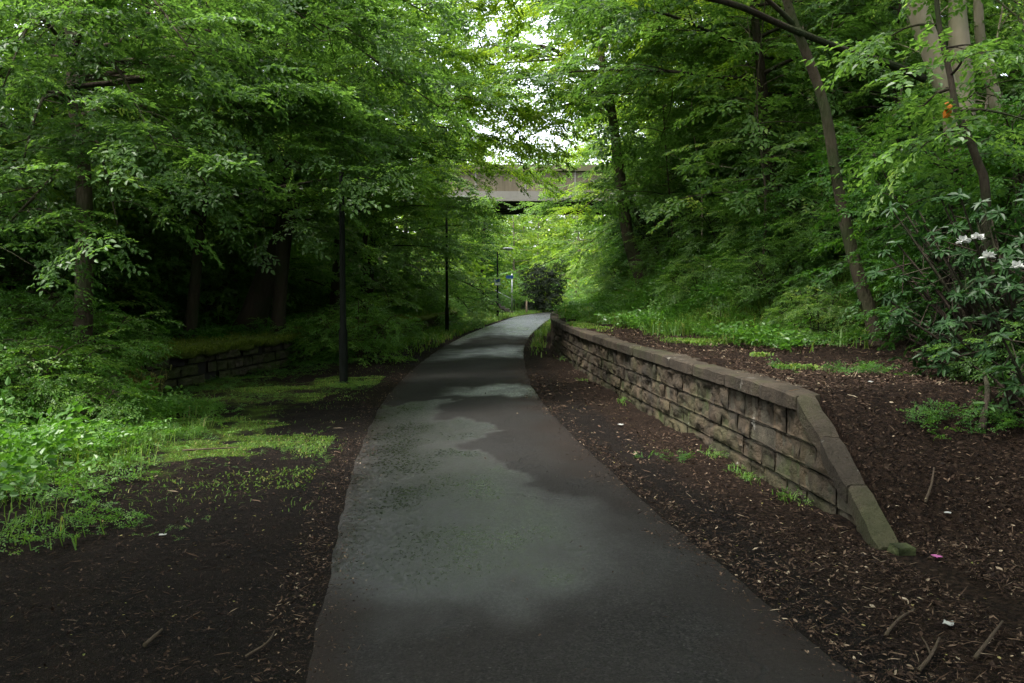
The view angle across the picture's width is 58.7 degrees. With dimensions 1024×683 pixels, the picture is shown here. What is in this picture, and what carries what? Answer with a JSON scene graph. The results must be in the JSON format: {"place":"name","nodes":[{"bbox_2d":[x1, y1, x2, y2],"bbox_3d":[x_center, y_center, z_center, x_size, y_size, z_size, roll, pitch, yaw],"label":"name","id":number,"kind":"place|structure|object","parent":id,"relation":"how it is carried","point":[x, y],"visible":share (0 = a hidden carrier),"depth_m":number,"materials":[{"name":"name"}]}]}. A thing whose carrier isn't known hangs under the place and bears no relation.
{"place":"outdoors","nodes":[
{"label":"outdoors","id":0,"kind":"place"},
{"bbox_2d":[2,0,1005,237],"label":"sky","id":1,"kind":"structure","parent":0,"point":[536,40],"materials":[{"name":"white"}]},
{"bbox_2d":[0,210,1023,682],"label":"ground","id":2,"kind":"structure","parent":0,"point":[236,636],"depth_m":6.01,"materials":[{"name":"soil"}]},
{"bbox_2d":[0,325,97,420],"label":"bush","id":3,"kind":"object","parent":2,"relation":"on","point":[22,354],"visible":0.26,"depth_m":11.21,"materials":[{"name":"green plant"}]},
{"bbox_2d":[0,318,115,400],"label":"bush","id":4,"kind":"object","parent":2,"relation":"on","point":[11,331],"visible":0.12,"depth_m":12.20,"materials":[{"name":"green plant"}]},
{"bbox_2d":[0,278,121,367],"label":"bush","id":5,"kind":"object","parent":2,"relation":"on","point":[31,304],"visible":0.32,"depth_m":13.24,"materials":[{"name":"green plant"}]},
{"bbox_2d":[0,202,137,333],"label":"shrub","id":6,"kind":"object","parent":2,"relation":"on","point":[26,253],"visible":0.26,"depth_m":15.60,"materials":[{"name":"green plant"}]},
{"bbox_2d":[0,0,171,276],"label":"leafy tree","id":7,"kind":"object","parent":2,"relation":"on","point":[152,220],"visible":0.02,"depth_m":19.08,"materials":[{"name":"green plant"}]},
{"bbox_2d":[0,362,172,433],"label":"bush","id":8,"kind":"object","parent":2,"relation":"on","point":[99,405],"visible":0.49,"depth_m":10.45,"materials":[{"name":"green plant"}]},
{"bbox_2d":[0,327,174,428],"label":"bush","id":9,"kind":"object","parent":2,"relation":"on","point":[55,360],"visible":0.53,"depth_m":10.73,"materials":[{"name":"green plant"}]},
{"bbox_2d":[0,6,182,340],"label":"slender tree","id":10,"kind":"object","parent":2,"relation":"on","point":[130,281],"visible":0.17,"depth_m":17.55,"materials":[{"name":"green plant"}]},
{"bbox_2d":[0,298,185,387],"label":"bush","id":11,"kind":"object","parent":2,"relation":"on","point":[61,324],"visible":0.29,"depth_m":13.02,"materials":[{"name":"green plant"}]},
{"bbox_2d":[22,337,182,389],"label":"bush","id":12,"kind":"object","parent":2,"relation":"on","point":[129,358],"visible":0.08,"depth_m":12.95,"materials":[{"name":"green plant"}]},
{"bbox_2d":[33,244,189,336],"bbox_3d":[-8.259,-0.663,18.694,3.164,2.691,3.246,1,3,15],"label":"shrub","id":13,"kind":"object","parent":2,"relation":"on","point":[114,296],"visible":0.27,"depth_m":18.48,"materials":[{"name":"green plant"}]},
{"bbox_2d":[69,320,174,374],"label":"bush","id":14,"kind":"object","parent":2,"relation":"on","point":[134,333],"visible":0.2,"depth_m":14.27,"materials":[{"name":"green plant"}]},
{"bbox_2d":[0,0,250,278],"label":"leafy tree","id":15,"kind":"object","parent":2,"relation":"on","point":[120,210],"visible":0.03,"depth_m":16.65,"materials":[{"name":"green plant"}]},
{"bbox_2d":[0,0,263,244],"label":"leafy tree","id":16,"kind":"object","parent":2,"relation":"on","point":[126,173],"visible":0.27,"depth_m":15.04,"materials":[{"name":"green plant"}]},
{"bbox_2d":[0,0,319,323],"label":"leafy tree","id":17,"kind":"object","parent":2,"relation":"on","point":[141,228],"visible":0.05,"depth_m":21.85,"materials":[{"name":"green plant"}]},
{"bbox_2d":[0,367,379,554],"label":"weeds","id":18,"kind":"object","parent":2,"relation":"on","point":[34,441],"visible":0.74,"depth_m":8.11,"materials":[{"name":"green plant"}]},
{"bbox_2d":[0,340,418,550],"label":"grass","id":19,"kind":"structure","parent":2,"relation":"on","point":[150,433],"depth_m":8.38,"materials":[{"name":"plant"}]},
{"bbox_2d":[3,234,493,399],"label":"undergrowth","id":20,"kind":"object","parent":2,"relation":"on","point":[214,330],"visible":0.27,"depth_m":19.16,"materials":[{"name":"green plant"}]},
{"bbox_2d":[96,2,404,329],"bbox_3d":[-8.269,-4.914,25.848,9.112,11.399,8.507,2,4,27],"label":"leafy tree","id":21,"kind":"object","parent":2,"relation":"on","point":[323,273],"visible":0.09,"depth_m":26.04,"materials":[{"name":"green plant"}]},
{"bbox_2d":[41,0,479,338],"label":"leafy tree","id":22,"kind":"object","parent":2,"relation":"on","point":[191,312],"visible":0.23,"depth_m":17.75,"materials":[{"name":"green plant"}]},
{"bbox_2d":[0,0,535,368],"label":"grey tree","id":23,"kind":"object","parent":2,"relation":"on","point":[285,94],"visible":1,"depth_m":11.44,"materials":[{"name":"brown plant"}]},
{"bbox_2d":[187,183,359,315],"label":"slender tree","id":24,"kind":"object","parent":2,"relation":"on","point":[297,279],"visible":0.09,"depth_m":26.62,"materials":[{"name":"green plant"}]},
{"bbox_2d":[110,311,457,389],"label":"platform wall","id":25,"kind":"structure","parent":2,"relation":"on","point":[197,368],"depth_m":17.09,"materials":[{"name":"stone"}]},
{"bbox_2d":[102,314,418,362],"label":"mossy grass","id":26,"kind":"structure","parent":25,"relation":"on","point":[228,337],"depth_m":17.50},
{"bbox_2d":[186,5,406,308],"bbox_3d":[-9.027,-8.273,34.798,10.058,14.670,9.360,0,3,-3],"label":"leafy tree","id":27,"kind":"object","parent":2,"relation":"on","point":[362,261],"visible":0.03,"depth_m":32.98,"materials":[{"name":"green plant"}]},
{"bbox_2d":[117,0,491,331],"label":"dark tree","id":28,"kind":"object","parent":2,"relation":"on","point":[258,300],"visible":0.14,"depth_m":21.20,"materials":[{"name":"green plant"}]},
{"bbox_2d":[246,307,364,363],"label":"bush","id":29,"kind":"object","parent":2,"relation":"on","point":[308,352],"visible":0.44,"depth_m":20.17,"materials":[{"name":"green plant"}]},
{"bbox_2d":[287,260,369,314],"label":"shrub","id":30,"kind":"object","parent":2,"relation":"on","point":[302,305],"visible":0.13,"depth_m":29.80,"materials":[{"name":"green plant"}]},
{"bbox_2d":[177,1,507,304],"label":"leafy tree","id":31,"kind":"object","parent":2,"relation":"on","point":[413,216],"visible":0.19,"depth_m":21.43,"materials":[{"name":"green plant"}]},
{"bbox_2d":[277,293,422,366],"bbox_3d":[-3.546,0.102,20.614,3.180,2.419,3.498,0,3,0],"label":"bush","id":32,"kind":"object","parent":2,"relation":"on","point":[375,342],"visible":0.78,"depth_m":20.18,"materials":[{"name":"green plant"}]},
{"bbox_2d":[338,107,397,383],"bbox_3d":[-2.483,-1.620,15.638,1.087,4.757,0.240,0,3,-9],"label":"lamp post","id":33,"kind":"object","parent":2,"relation":"on","point":[343,355],"visible":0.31,"depth_m":15.59,"materials":[{"name":"metal"}]},
{"bbox_2d":[163,0,589,332],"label":"leafy tree","id":34,"kind":"object","parent":2,"relation":"on","point":[278,314],"visible":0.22,"depth_m":20.80,"materials":[{"name":"green plant"}]},
{"bbox_2d":[291,70,480,318],"bbox_3d":[-5.117,-4.671,32.680,8.153,10.199,7.611,3,4,41],"label":"leafy tree","id":35,"kind":"object","parent":2,"relation":"on","point":[441,248],"visible":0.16,"depth_m":32.58,"materials":[{"name":"green plant"}]},
{"bbox_2d":[351,198,471,326],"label":"slender tree","id":36,"kind":"object","parent":2,"relation":"on","point":[430,289],"visible":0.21,"depth_m":37.24,"materials":[{"name":"green plant"}]},
{"bbox_2d":[0,321,830,495],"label":"moss patches","id":37,"kind":"object","parent":2,"relation":"on","point":[705,340],"visible":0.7,"depth_m":10.17,"materials":[{"name":"green plant"}]},
{"bbox_2d":[271,0,577,319],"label":"leafy tree","id":38,"kind":"object","parent":2,"relation":"on","point":[527,155],"visible":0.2,"depth_m":27.43,"materials":[{"name":"green plant"}]},
{"bbox_2d":[328,114,534,328],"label":"leafy tree","id":39,"kind":"object","parent":2,"relation":"on","point":[478,247],"visible":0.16,"depth_m":41.52,"materials":[{"name":"green plant"}]},
{"bbox_2d":[346,54,524,288],"bbox_3d":[-4.038,-6.734,37.318,9.230,11.813,10.354,0,3,0],"label":"leafy tree","id":40,"kind":"object","parent":2,"relation":"on","point":[484,201],"visible":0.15,"depth_m":36.35,"materials":[{"name":"green plant"}]},
{"bbox_2d":[309,1,564,308],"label":"leafy tree","id":41,"kind":"object","parent":2,"relation":"on","point":[522,177],"visible":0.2,"depth_m":34.20,"materials":[{"name":"green plant"}]},
{"bbox_2d":[387,121,496,296],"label":"sunlit tree","id":42,"kind":"object","parent":2,"relation":"on","point":[482,266],"visible":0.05,"depth_m":58.47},
{"bbox_2d":[413,129,531,292],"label":"sunlit tree","id":43,"kind":"object","parent":2,"relation":"on","point":[504,278],"visible":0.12,"depth_m":69.13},
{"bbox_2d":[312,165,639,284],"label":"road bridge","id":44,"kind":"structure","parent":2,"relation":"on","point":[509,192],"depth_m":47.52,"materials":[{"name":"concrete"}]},
{"bbox_2d":[458,215,505,308],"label":"ivy tree","id":45,"kind":"object","parent":2,"relation":"on","point":[491,257],"visible":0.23,"depth_m":63.74,"materials":[{"name":"green plant"}]},
{"bbox_2d":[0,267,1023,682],"bbox_3d":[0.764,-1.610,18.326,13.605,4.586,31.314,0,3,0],"label":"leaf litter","id":46,"kind":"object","parent":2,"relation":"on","point":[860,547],"visible":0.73,"depth_m":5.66,"materials":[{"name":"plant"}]},
{"bbox_2d":[484,215,554,285],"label":"sunlit tree","id":47,"kind":"object","parent":2,"relation":"on","point":[528,240],"visible":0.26,"depth_m":85.53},
{"bbox_2d":[505,215,574,299],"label":"sunlit tree","id":48,"kind":"object","parent":2,"relation":"on","point":[538,236],"visible":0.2,"depth_m":91.80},
{"bbox_2d":[515,259,566,311],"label":"evergreen bush","id":49,"kind":"object","parent":2,"relation":"on","point":[542,300],"visible":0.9,"depth_m":67.41,"materials":[{"name":"green plant"}]},
{"bbox_2d":[438,0,680,287],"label":"forked tree","id":50,"kind":"object","parent":2,"relation":"on","point":[625,229],"visible":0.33,"depth_m":26.57,"materials":[{"name":"green plant"}]},
{"bbox_2d":[521,159,605,305],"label":"sunlit tree","id":51,"kind":"object","parent":2,"relation":"on","point":[557,254],"visible":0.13,"depth_m":73.66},
{"bbox_2d":[450,0,719,187],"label":"leafy tree","id":52,"kind":"object","parent":2,"relation":"on","point":[542,64],"visible":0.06,"depth_m":30.00,"materials":[{"name":"green plant"}]},
{"bbox_2d":[268,203,911,357],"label":"bank grass","id":53,"kind":"structure","parent":2,"relation":"on","point":[543,330],"depth_m":17.15,"materials":[{"name":"plant"}]},
{"bbox_2d":[511,17,675,290],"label":"leafy tree","id":54,"kind":"object","parent":2,"relation":"on","point":[543,207],"visible":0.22,"depth_m":42.18,"materials":[{"name":"green plant"}]},
{"bbox_2d":[564,122,639,296],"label":"sunlit tree","id":55,"kind":"object","parent":2,"relation":"on","point":[596,217],"visible":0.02,"depth_m":63.75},
{"bbox_2d":[578,250,630,301],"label":"bush","id":56,"kind":"object","parent":2,"relation":"on","point":[607,275],"visible":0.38,"depth_m":31.32,"materials":[{"name":"green plant"}]},
{"bbox_2d":[546,39,682,235],"bbox_3d":[6.128,-10.032,37.518,8.633,13.760,7.822,3,4,38],"label":"leafy tree","id":57,"kind":"object","parent":2,"relation":"on","point":[564,209],"visible":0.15,"depth_m":37.44,"materials":[{"name":"green plant"}]},
{"bbox_2d":[558,53,683,210],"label":"leafy tree","id":58,"kind":"object","parent":2,"relation":"on","point":[586,152],"visible":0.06,"depth_m":37.30,"materials":[{"name":"green plant"}]},
{"bbox_2d":[448,0,814,213],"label":"leafy tree","id":59,"kind":"object","parent":2,"relation":"on","point":[495,8],"visible":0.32,"depth_m":21.24,"materials":[{"name":"green plant"}]},
{"bbox_2d":[595,186,687,288],"bbox_3d":[4.742,-3.500,30.356,4.180,3.555,4.289,-3,4,-41],"label":"shrub","id":60,"kind":"object","parent":2,"relation":"on","point":[619,250],"visible":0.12,"depth_m":30.09,"materials":[{"name":"green plant"}]},
{"bbox_2d":[592,82,704,265],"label":"slender tree","id":61,"kind":"object","parent":2,"relation":"on","point":[612,220],"visible":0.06,"depth_m":30.83,"materials":[{"name":"green plant"}]},
{"bbox_2d":[574,28,734,256],"bbox_3d":[3.926,-5.152,24.166,5.219,6.722,3.941,-1,3,-19],"label":"sapling","id":62,"kind":"object","parent":2,"relation":"on","point":[621,194],"visible":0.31,"depth_m":24.25,"materials":[{"name":"green plant"}]},
{"bbox_2d":[616,188,696,261],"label":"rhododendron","id":63,"kind":"object","parent":2,"relation":"on","point":[643,228],"visible":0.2,"depth_m":26.78,"materials":[{"name":"green plant"}]},
{"bbox_2d":[624,221,699,285],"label":"bush","id":64,"kind":"object","parent":2,"relation":"on","point":[650,255],"visible":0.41,"depth_m":25.27,"materials":[{"name":"green plant"}]},
{"bbox_2d":[517,0,851,178],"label":"leafy tree","id":65,"kind":"object","parent":2,"relation":"on","point":[675,54],"visible":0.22,"depth_m":22.86,"materials":[{"name":"green plant"}]},
{"bbox_2d":[560,356,810,505],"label":"wall foot weeds","id":66,"kind":"object","parent":2,"relation":"on","point":[744,475],"depth_m":7.97,"materials":[{"name":"green plant"}]},
{"bbox_2d":[648,256,730,312],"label":"bush","id":67,"kind":"object","parent":2,"relation":"on","point":[683,288],"visible":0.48,"depth_m":18.38,"materials":[{"name":"green plant"}]},
{"bbox_2d":[644,7,739,243],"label":"slender tree","id":68,"kind":"object","parent":2,"relation":"on","point":[688,150],"visible":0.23,"depth_m":22.80,"materials":[{"name":"green plant"}]},
{"bbox_2d":[453,0,947,228],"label":"leafy tree","id":69,"kind":"object","parent":2,"relation":"on","point":[610,7],"visible":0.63,"depth_m":18.16,"materials":[{"name":"green plant"}]},
{"bbox_2d":[659,190,752,274],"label":"bush","id":70,"kind":"object","parent":2,"relation":"on","point":[697,245],"visible":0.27,"depth_m":21.12,"materials":[{"name":"green plant"}]},
{"bbox_2d":[658,166,762,254],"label":"shrub","id":71,"kind":"object","parent":2,"relation":"on","point":[693,211],"visible":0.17,"depth_m":23.53,"materials":[{"name":"green plant"}]},
{"bbox_2d":[593,6,833,224],"bbox_3d":[6.784,-8.426,26.640,8.507,11.399,9.112,2,4,31],"label":"leafy tree","id":72,"kind":"object","parent":2,"relation":"on","point":[658,187],"visible":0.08,"depth_m":26.25,"materials":[{"name":"green plant"}]},
{"bbox_2d":[550,309,915,555],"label":"platform wall","id":73,"kind":"structure","parent":2,"relation":"on","point":[777,433],"depth_m":8.32,"materials":[{"name":"stone"}]},
{"bbox_2d":[546,168,938,352],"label":"bank weeds","id":74,"kind":"object","parent":2,"relation":"on","point":[671,310],"visible":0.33,"depth_m":17.52,"materials":[{"name":"green plant"}]},
{"bbox_2d":[688,0,804,226],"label":"slender tree","id":75,"kind":"object","parent":2,"relation":"on","point":[734,50],"visible":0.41,"depth_m":18.64,"materials":[{"name":"green plant"}]},
{"bbox_2d":[619,0,886,345],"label":"leaning tree","id":76,"kind":"object","parent":2,"relation":"on","point":[865,298],"visible":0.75,"depth_m":11.96,"materials":[{"name":"brown plant"}]},
{"bbox_2d":[641,0,869,269],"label":"sapling","id":77,"kind":"object","parent":2,"relation":"on","point":[753,178],"visible":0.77,"depth_m":16.67,"materials":[{"name":"green plant"}]},
{"bbox_2d":[645,12,872,224],"bbox_3d":[7.257,-6.120,23.947,7.424,7.921,5.779,1,3,15],"label":"slender tree","id":78,"kind":"object","parent":2,"relation":"on","point":[667,196],"visible":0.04,"depth_m":23.40,"materials":[{"name":"green plant"}]},
{"bbox_2d":[700,233,837,321],"bbox_3d":[4.533,-1.028,15.595,2.482,1.696,2.380,0,3,0],"label":"bush","id":79,"kind":"object","parent":2,"relation":"on","point":[767,263],"visible":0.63,"depth_m":15.42,"materials":[{"name":"green plant"}]},
{"bbox_2d":[703,178,858,273],"bbox_3d":[5.222,-1.982,17.422,3.174,2.262,3.309,-2,4,-36],"label":"bush","id":80,"kind":"object","parent":2,"relation":"on","point":[738,240],"visible":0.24,"depth_m":17.32,"materials":[{"name":"green plant"}]},
{"bbox_2d":[669,0,942,233],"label":"slender tree","id":81,"kind":"object","parent":2,"relation":"on","point":[728,136],"visible":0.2,"depth_m":18.97,"materials":[{"name":"green plant"}]},
{"bbox_2d":[604,0,1008,187],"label":"leafy tree","id":82,"kind":"object","parent":2,"relation":"on","point":[672,81],"visible":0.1,"depth_m":19.76,"materials":[{"name":"green plant"}]},
{"bbox_2d":[724,0,892,202],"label":"leafy tree","id":83,"kind":"object","parent":2,"relation":"on","point":[806,28],"visible":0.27,"depth_m":18.20,"materials":[{"name":"green plant"}]},
{"bbox_2d":[755,285,887,345],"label":"bush","id":84,"kind":"object","parent":2,"relation":"on","point":[833,313],"visible":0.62,"depth_m":13.41,"materials":[{"name":"green plant"}]},
{"bbox_2d":[725,146,919,275],"bbox_3d":[5.479,-2.045,15.683,3.213,2.732,3.297,3,5,45],"label":"shrub","id":85,"kind":"object","parent":2,"relation":"on","point":[795,189],"visible":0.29,"depth_m":15.59,"materials":[{"name":"green plant"}]},
{"bbox_2d":[631,225,1023,462],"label":"bank undergrowth","id":86,"kind":"object","parent":2,"relation":"on","point":[863,367],"visible":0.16,"depth_m":6.74,"materials":[{"name":"green plant"}]},
{"bbox_2d":[747,0,910,220],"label":"slender tree","id":87,"kind":"object","parent":2,"relation":"on","point":[796,154],"visible":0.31,"depth_m":17.01,"materials":[{"name":"green plant"}]},
{"bbox_2d":[756,185,908,299],"bbox_3d":[5.534,-1.551,14.880,2.857,2.035,2.978,2,4,27],"label":"bush","id":88,"kind":"object","parent":2,"relation":"on","point":[806,233],"visible":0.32,"depth_m":14.59,"materials":[{"name":"green plant"}]},
{"bbox_2d":[679,0,1019,193],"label":"leafy tree","id":89,"kind":"object","parent":2,"relation":"on","point":[710,122],"visible":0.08,"depth_m":20.74,"materials":[{"name":"green plant"}]},
{"bbox_2d":[705,0,1023,218],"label":"beech tree","id":90,"kind":"object","parent":2,"relation":"on","point":[959,26],"visible":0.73,"depth_m":12.67,"materials":[{"name":"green plant"}]},
{"bbox_2d":[709,0,1023,290],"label":"slender tree","id":91,"kind":"object","parent":2,"relation":"on","point":[866,90],"visible":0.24,"depth_m":16.72,"materials":[{"name":"green plant"}]},
{"bbox_2d":[781,115,1023,334],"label":"shrub","id":92,"kind":"object","parent":2,"relation":"on","point":[871,186],"visible":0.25,"depth_m":12.43,"materials":[{"name":"green plant"}]},
{"bbox_2d":[816,0,1004,142],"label":"beech tree","id":93,"kind":"object","parent":2,"relation":"on","point":[978,15],"visible":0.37,"depth_m":13.72,"materials":[{"name":"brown plant"}]},
{"bbox_2d":[800,0,1023,260],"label":"sapling","id":94,"kind":"object","parent":2,"relation":"on","point":[873,47],"visible":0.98,"depth_m":9.34,"materials":[{"name":"green plant"}]},
{"bbox_2d":[809,169,1023,350],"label":"shrub","id":95,"kind":"object","parent":2,"relation":"on","point":[909,250],"visible":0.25,"depth_m":10.73,"materials":[{"name":"green plant"}]},
{"bbox_2d":[814,111,1021,274],"bbox_3d":[6.717,-2.295,14.494,3.464,2.946,3.555,0,3,-1],"label":"shrub","id":96,"kind":"object","parent":2,"relation":"on","point":[852,149],"visible":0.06,"depth_m":14.54,"materials":[{"name":"green plant"}]},
{"bbox_2d":[813,0,1023,149],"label":"leafy tree","id":97,"kind":"object","parent":2,"relation":"on","point":[1009,93],"visible":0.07,"depth_m":18.76,"materials":[{"name":"green plant"}]},
{"bbox_2d":[830,86,1023,340],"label":"shrub","id":98,"kind":"object","parent":2,"relation":"on","point":[1018,168],"visible":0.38,"depth_m":11.28,"materials":[{"name":"green plant"}]},
{"bbox_2d":[846,124,1022,281],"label":"shrub","id":99,"kind":"object","parent":2,"relation":"on","point":[985,155],"visible":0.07,"depth_m":12.65,"materials":[{"name":"green plant"}]},
{"bbox_2d":[859,0,1019,168],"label":"leafy tree","id":100,"kind":"object","parent":2,"relation":"on","point":[902,31],"visible":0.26,"depth_m":13.96,"materials":[{"name":"green plant"}]},
{"bbox_2d":[867,184,1023,384],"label":"rhododendron","id":101,"kind":"object","parent":2,"relation":"on","point":[1001,281],"visible":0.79,"depth_m":7.87,"materials":[{"name":"green plant"}]},
{"bbox_2d":[867,38,1023,240],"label":"shrub","id":102,"kind":"object","parent":2,"relation":"on","point":[889,117],"visible":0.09,"depth_m":12.31,"materials":[{"name":"green plant"}]},
{"bbox_2d":[904,0,1023,113],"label":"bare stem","id":103,"kind":"object","parent":2,"relation":"on","point":[998,15],"visible":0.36,"depth_m":13.92,"materials":[{"name":"green plant"}]},
{"bbox_2d":[912,301,1023,385],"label":"bush","id":104,"kind":"object","parent":2,"relation":"on","point":[986,365],"visible":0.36,"depth_m":7.49,"materials":[{"name":"green plant"}]},
{"bbox_2d":[942,0,1023,123],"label":"slender tree","id":105,"kind":"object","parent":2,"relation":"on","point":[1012,23],"visible":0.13,"depth_m":15.77,"materials":[{"name":"green plant"}]},
{"bbox_2d":[973,327,1023,417],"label":"rhododendron","id":106,"kind":"object","parent":2,"relation":"on","point":[1018,402],"visible":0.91,"depth_m":6.67,"materials":[{"name":"green plant"}]},
{"bbox_2d":[306,312,865,682],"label":"path","id":107,"kind":"structure","parent":0,"point":[437,611],"depth_m":5.32,"materials":[{"name":"asphalt"}]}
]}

